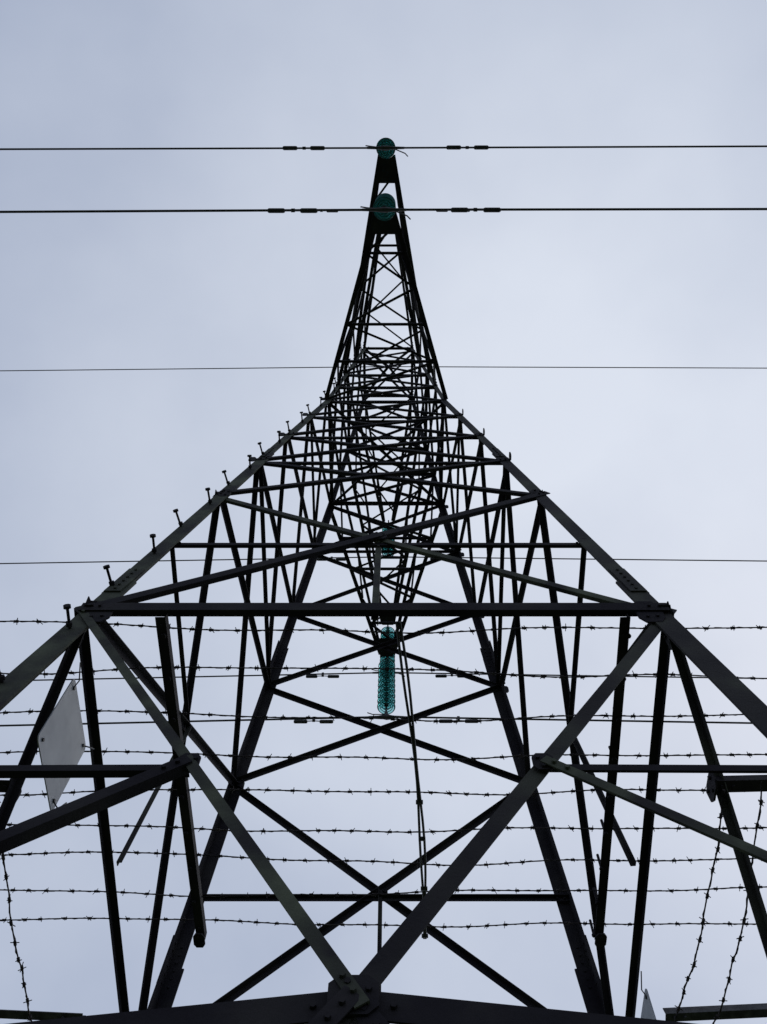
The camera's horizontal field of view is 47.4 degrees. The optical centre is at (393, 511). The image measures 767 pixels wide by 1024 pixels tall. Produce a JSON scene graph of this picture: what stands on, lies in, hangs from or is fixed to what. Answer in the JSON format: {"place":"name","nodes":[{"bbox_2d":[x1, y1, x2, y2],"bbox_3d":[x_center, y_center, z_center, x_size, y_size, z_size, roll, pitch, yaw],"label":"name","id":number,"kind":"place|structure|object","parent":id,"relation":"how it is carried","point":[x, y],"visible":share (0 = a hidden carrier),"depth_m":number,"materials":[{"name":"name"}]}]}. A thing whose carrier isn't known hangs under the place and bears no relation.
{"place":"outdoors","nodes":[
{"label":"outdoors","id":0,"kind":"place"},
{"bbox_2d":[0,0,766,1023],"label":"sky","id":1,"kind":"structure","parent":0,"point":[649,463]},
{"bbox_3d":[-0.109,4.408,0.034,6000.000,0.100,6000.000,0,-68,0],"label":"ground","id":2,"kind":"structure","parent":0,"visible":0},
{"bbox_2d":[0,155,766,1023],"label":"electricity pylon","id":3,"kind":"object","parent":2,"relation":"on","point":[348,997],"visible":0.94,"depth_m":6.14,"materials":[{"name":"metal"}]},
{"bbox_2d":[37,662,93,809],"bbox_3d":[-1.713,1.194,4.583,0.046,0.593,0.577,0,-68,0],"label":"warning sign","id":4,"kind":"object","parent":3,"relation":"attached to","point":[60,739],"visible":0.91,"depth_m":4.54,"materials":[{"name":"grey metal"}]},
{"bbox_2d":[0,618,766,1023],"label":"barbed wire","id":5,"kind":"object","parent":3,"relation":"attached to","point":[266,894],"visible":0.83,"depth_m":5.39,"materials":[{"name":"black metal"}]},
{"bbox_2d":[0,366,766,370],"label":"earth wire","id":6,"kind":"object","parent":3,"relation":"attached to","point":[375,366],"visible":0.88,"depth_m":18.47,"materials":[{"name":"metal"}]},
{"bbox_2d":[367,659,403,718],"bbox_3d":[-0.092,2.733,13.657,0.598,1.650,0.276,0,-68,0],"label":"glass insulator string","id":7,"kind":"object","parent":3,"relation":"attached to","point":[386,696],"visible":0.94,"depth_m":13.43,"materials":[{"name":"teal glass"}]},
{"bbox_2d":[0,716,751,726],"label":"power line","id":8,"kind":"object","parent":7,"relation":"attached to","point":[404,716],"visible":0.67,"depth_m":12.81,"materials":[{"name":"metal"}]},
{"bbox_2d":[294,718,332,723],"bbox_3d":[-1.175,3.065,12.848,0.580,0.126,0.055,0,-68,0],"label":"vibration damper","id":9,"kind":"object","parent":8,"relation":"attached to","point":[313,720],"visible":0.98,"depth_m":12.80,"materials":[{"name":"metal"}]},
{"bbox_2d":[439,716,477,722],"bbox_3d":[0.957,3.058,12.845,0.580,0.126,0.055,0,-68,0],"label":"vibration damper","id":10,"kind":"object","parent":8,"relation":"attached to","point":[458,717],"visible":0.67,"depth_m":12.80,"materials":[{"name":"metal"}]},
{"bbox_2d":[360,193,410,220],"bbox_3d":[-0.092,-3.851,10.997,0.598,1.650,0.276,0,-68,0],"label":"glass insulator string","id":11,"kind":"object","parent":3,"relation":"attached to","point":[384,208],"visible":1,"depth_m":10.48,"materials":[{"name":"teal glass"}]},
{"bbox_2d":[0,208,766,212],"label":"power line","id":12,"kind":"object","parent":11,"relation":"attached to","point":[407,209],"visible":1,"depth_m":10.17,"materials":[{"name":"metal"}]},
{"bbox_2d":[267,208,317,212],"bbox_3d":[-1.175,-3.519,10.188,0.580,0.126,0.055,0,-68,0],"label":"vibration damper","id":13,"kind":"object","parent":12,"relation":"attached to","point":[283,210],"visible":1,"depth_m":10.14,"materials":[{"name":"metal"}]},
{"bbox_2d":[451,207,500,211],"bbox_3d":[0.957,-3.526,10.185,0.580,0.126,0.055,0,-68,0],"label":"vibration damper","id":14,"kind":"object","parent":12,"relation":"attached to","point":[466,209],"visible":1,"depth_m":10.14,"materials":[{"name":"metal"}]},
{"bbox_2d":[365,138,407,158],"bbox_3d":[-0.092,-5.357,12.865,0.598,1.650,0.276,0,-68,0],"label":"glass insulator string","id":15,"kind":"object","parent":3,"relation":"attached to","point":[385,148],"visible":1,"depth_m":12.34,"materials":[{"name":"teal glass"}]},
{"bbox_2d":[0,145,766,149],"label":"power line","id":16,"kind":"object","parent":15,"relation":"attached to","point":[366,147],"visible":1,"depth_m":12.02,"materials":[{"name":"metal"}]},
{"bbox_2d":[283,146,324,149],"bbox_3d":[-1.236,-5.025,12.053,0.580,0.126,0.055,0,-68,0],"label":"vibration damper","id":17,"kind":"object","parent":16,"relation":"attached to","point":[304,148],"visible":1,"depth_m":12.00,"materials":[{"name":"metal"}]},
{"bbox_2d":[446,145,488,149],"bbox_3d":[1.019,-5.032,12.051,0.580,0.126,0.055,0,-68,0],"label":"vibration damper","id":18,"kind":"object","parent":16,"relation":"attached to","point":[459,147],"visible":1,"depth_m":12.00,"materials":[{"name":"metal"}]},
{"bbox_2d":[371,626,404,676],"bbox_3d":[-0.092,2.520,16.047,0.598,1.650,0.276,0,-68,0],"label":"glass insulator string","id":19,"kind":"object","parent":3,"relation":"attached to","point":[388,629],"visible":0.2,"depth_m":16.31,"materials":[{"name":"teal glass"}]},
{"bbox_2d":[33,672,738,680],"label":"power line","id":20,"kind":"object","parent":19,"relation":"attached to","point":[359,673],"visible":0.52,"depth_m":15.21,"materials":[{"name":"metal"}]},
{"bbox_2d":[306,672,338,677],"bbox_3d":[-1.236,2.852,15.236,0.580,0.126,0.055,0,-68,0],"label":"vibration damper","id":21,"kind":"object","parent":20,"relation":"attached to","point":[322,675],"visible":0.99,"depth_m":15.18,"materials":[{"name":"metal"}]},
{"bbox_2d":[435,673,462,677],"bbox_3d":[1.019,2.844,15.233,0.580,0.126,0.055,0,-68,0],"label":"vibration damper","id":22,"kind":"object","parent":20,"relation":"attached to","point":[440,675],"visible":0.71,"depth_m":15.18,"materials":[{"name":"metal"}]},
{"bbox_2d":[381,527,402,559],"bbox_3d":[-0.092,0.601,18.235,0.598,1.650,0.276,0,-68,0],"label":"glass insulator string","id":23,"kind":"object","parent":3,"relation":"attached to","point":[384,554],"visible":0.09,"depth_m":17.75,"materials":[{"name":"teal glass"}]},
{"bbox_2d":[0,556,766,563],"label":"power line","id":24,"kind":"object","parent":23,"relation":"attached to","point":[408,557],"visible":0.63,"depth_m":17.32,"materials":[{"name":"metal"}]},
{"bbox_2d":[317,557,345,560],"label":"vibration damper","id":25,"kind":"object","parent":24,"relation":"attached to","point":[338,559],"visible":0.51,"depth_m":17.37,"materials":[{"name":"metal"}]},
{"bbox_2d":[395,621,427,938],"bbox_3d":[0.142,1.775,5.425,0.082,0.107,2.449,-4,-68,2],"label":"hanging cable","id":26,"kind":"object","parent":3,"relation":"hanging from","point":[419,804],"visible":0.92,"depth_m":5.27,"materials":[{"name":"black metal"}]},
{"bbox_2d":[641,971,655,1019],"bbox_3d":[1.520,3.152,5.141,0.046,0.612,0.518,0,-68,0],"label":"warning sign","id":27,"kind":"object","parent":3,"relation":"attached to","point":[647,1012],"visible":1,"depth_m":5.27,"materials":[{"name":"grey metal"}]}
]}

